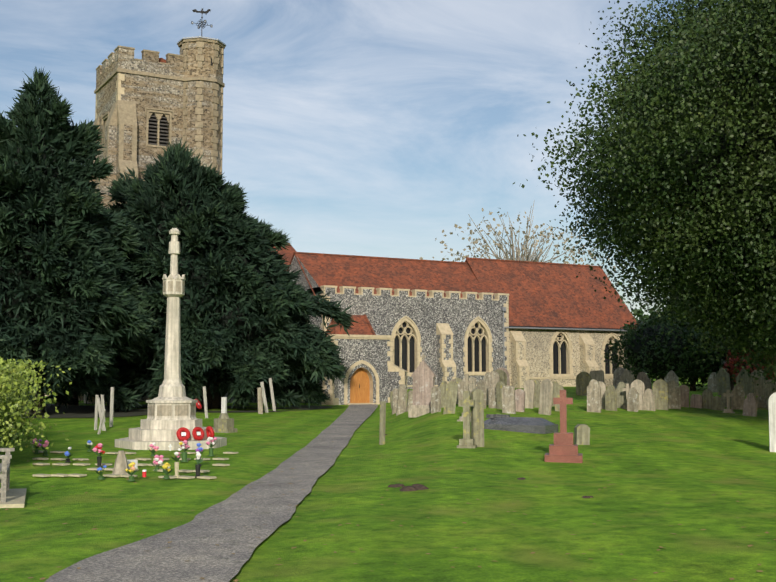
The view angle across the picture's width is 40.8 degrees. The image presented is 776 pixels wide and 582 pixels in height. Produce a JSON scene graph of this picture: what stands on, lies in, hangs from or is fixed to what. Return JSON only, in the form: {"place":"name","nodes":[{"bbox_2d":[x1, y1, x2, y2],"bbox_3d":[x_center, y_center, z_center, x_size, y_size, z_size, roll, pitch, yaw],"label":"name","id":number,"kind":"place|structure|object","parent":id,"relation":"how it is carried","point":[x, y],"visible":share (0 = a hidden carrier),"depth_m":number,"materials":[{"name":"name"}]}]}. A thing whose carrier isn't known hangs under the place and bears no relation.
{"place":"outdoors","nodes":[
{"label":"outdoors","id":0,"kind":"place"},
{"bbox_2d":[45,404,377,581],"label":"path","id":1,"kind":"structure","parent":0,"point":[238,524],"depth_m":12.07,"materials":[{"name":"grey asphalt"}]},
{"bbox_2d":[0,0,728,319],"label":"sky","id":2,"kind":"structure","parent":0,"point":[375,128],"materials":[{"name":"blue"}]},
{"bbox_2d":[0,373,775,581],"bbox_3d":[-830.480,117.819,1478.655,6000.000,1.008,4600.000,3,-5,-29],"label":"ground","id":3,"kind":"structure","parent":0,"point":[704,493],"depth_m":15.22,"materials":[{"name":"green plant"}]},
{"bbox_2d":[0,448,26,507],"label":"gravestone","id":4,"kind":"object","parent":3,"relation":"on","point":[12,498],"visible":0.98,"depth_m":14.85,"materials":[{"name":"stone"}]},
{"bbox_2d":[0,357,71,451],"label":"hedge","id":5,"kind":"object","parent":3,"relation":"on","point":[12,379],"visible":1,"depth_m":21.18,"materials":[{"name":"green plant"}]},
{"bbox_2d":[30,437,216,480],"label":"flowers","id":6,"kind":"object","parent":3,"relation":"on","point":[123,465],"visible":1,"depth_m":19.55,"materials":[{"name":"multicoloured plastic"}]},
{"bbox_2d":[32,450,237,478],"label":"grave markers","id":7,"kind":"object","parent":3,"relation":"on","point":[122,475],"visible":0.73,"depth_m":20.82,"materials":[{"name":"white stone"}]},
{"bbox_2d":[78,36,225,402],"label":"tower","id":8,"kind":"structure","parent":3,"relation":"on","point":[149,104],"depth_m":68.70,"materials":[{"name":"stone"}]},
{"bbox_2d":[191,9,212,35],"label":"weathervane","id":9,"kind":"object","parent":8,"relation":"on","point":[202,12],"visible":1,"depth_m":70.76,"materials":[{"name":"grey metal"}]},
{"bbox_2d":[6,403,331,417],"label":"soil","id":10,"kind":"structure","parent":3,"relation":"on","point":[83,411],"depth_m":50.20,"materials":[{"name":"brown soil"}]},
{"bbox_2d":[0,66,160,413],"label":"yew","id":11,"kind":"object","parent":10,"relation":"on","point":[97,287],"depth_m":46.34,"materials":[{"name":"green plant"}]},
{"bbox_2d":[45,378,141,405],"bbox_3d":[-17.674,0.456,58.852,12.617,12.404,12.495,3,-5,-29],"label":"bush","id":12,"kind":"object","parent":10,"relation":"on","point":[48,397],"depth_m":56.06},
{"bbox_2d":[105,138,358,408],"bbox_3d":[-9.571,-0.991,54.353,15.404,14.626,14.372,3,-5,-29],"label":"tree","id":13,"kind":"object","parent":10,"relation":"on","point":[287,306],"depth_m":51.28,"materials":[{"name":"green plant"}]},
{"bbox_2d":[114,228,226,449],"bbox_3d":[-5.635,1.227,27.314,2.640,5.780,2.640,3,-6,-37],"label":"war memorial","id":14,"kind":"object","parent":3,"relation":"on","point":[171,409],"visible":0.98,"depth_m":26.89,"materials":[{"name":"stone"}]},
{"bbox_2d":[176,399,214,440],"bbox_3d":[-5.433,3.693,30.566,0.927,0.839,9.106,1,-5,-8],"label":"poppy wreaths","id":15,"kind":"object","parent":14,"relation":"on","point":[182,431],"visible":0.9,"depth_m":26.28,"materials":[{"name":"red"}]},
{"bbox_2d":[94,378,275,433],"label":"gravestones","id":16,"kind":"object","parent":3,"relation":"on","point":[223,422],"visible":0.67,"depth_m":33.96,"materials":[{"name":"grey stone"}]},
{"bbox_2d":[5,406,775,581],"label":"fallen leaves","id":17,"kind":"object","parent":3,"relation":"on","point":[235,580],"visible":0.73,"depth_m":12.72,"materials":[{"name":"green plant"}]},
{"bbox_2d":[225,243,636,404],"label":"church","id":18,"kind":"structure","parent":3,"relation":"on","point":[521,322],"depth_m":69.35,"materials":[{"name":"stone"}]},
{"bbox_2d":[385,434,593,497],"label":"bare soil patches","id":19,"kind":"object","parent":3,"relation":"on","point":[414,487],"depth_m":16.42,"materials":[{"name":"brown soil"}]},
{"bbox_2d":[420,204,621,283],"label":"tree","id":20,"kind":"object","parent":3,"relation":"on","point":[476,241],"depth_m":110.79,"materials":[{"name":"plant"}]},
{"bbox_2d":[379,354,775,462],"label":"gravestones","id":21,"kind":"object","parent":3,"relation":"on","point":[625,390],"visible":0.94,"depth_m":35.33,"materials":[{"name":"stone"}]},
{"bbox_2d":[626,305,655,373],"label":"tree","id":22,"kind":"object","parent":3,"relation":"on","point":[641,314],"depth_m":160.19,"materials":[{"name":"green plant"}]},
{"bbox_2d":[604,309,721,386],"bbox_3d":[16.309,3.597,62.329,6.020,5.247,7.296,3,-5,-29],"label":"shrub","id":23,"kind":"object","parent":3,"relation":"on","point":[629,335],"depth_m":60.93,"materials":[{"name":"green plant"}]},
{"bbox_2d":[650,303,734,390],"bbox_3d":[18.349,3.359,63.390,6.332,5.827,7.587,3,-5,-29],"label":"shrub","id":24,"kind":"object","parent":3,"relation":"on","point":[697,373],"depth_m":61.45,"materials":[{"name":"green plant"}]},
{"bbox_2d":[640,282,746,380],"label":"shrub","id":25,"kind":"object","parent":3,"relation":"on","point":[660,307],"depth_m":67.43,"materials":[{"name":"green plant"}]},
{"bbox_2d":[682,321,775,390],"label":"shrub","id":26,"kind":"object","parent":3,"relation":"on","point":[718,355],"depth_m":60.71,"materials":[{"name":"green plant"}]},
{"bbox_2d":[723,345,773,381],"bbox_3d":[20.649,4.325,59.283,3.326,3.094,3.305,3,-5,-29],"label":"shrub","id":27,"kind":"object","parent":3,"relation":"on","point":[731,366],"depth_m":58.81,"materials":[{"name":"plant"}]},
{"bbox_2d":[513,0,775,390],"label":"tree","id":28,"kind":"object","parent":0,"point":[658,101],"depth_m":30.28,"materials":[{"name":"green plant"}]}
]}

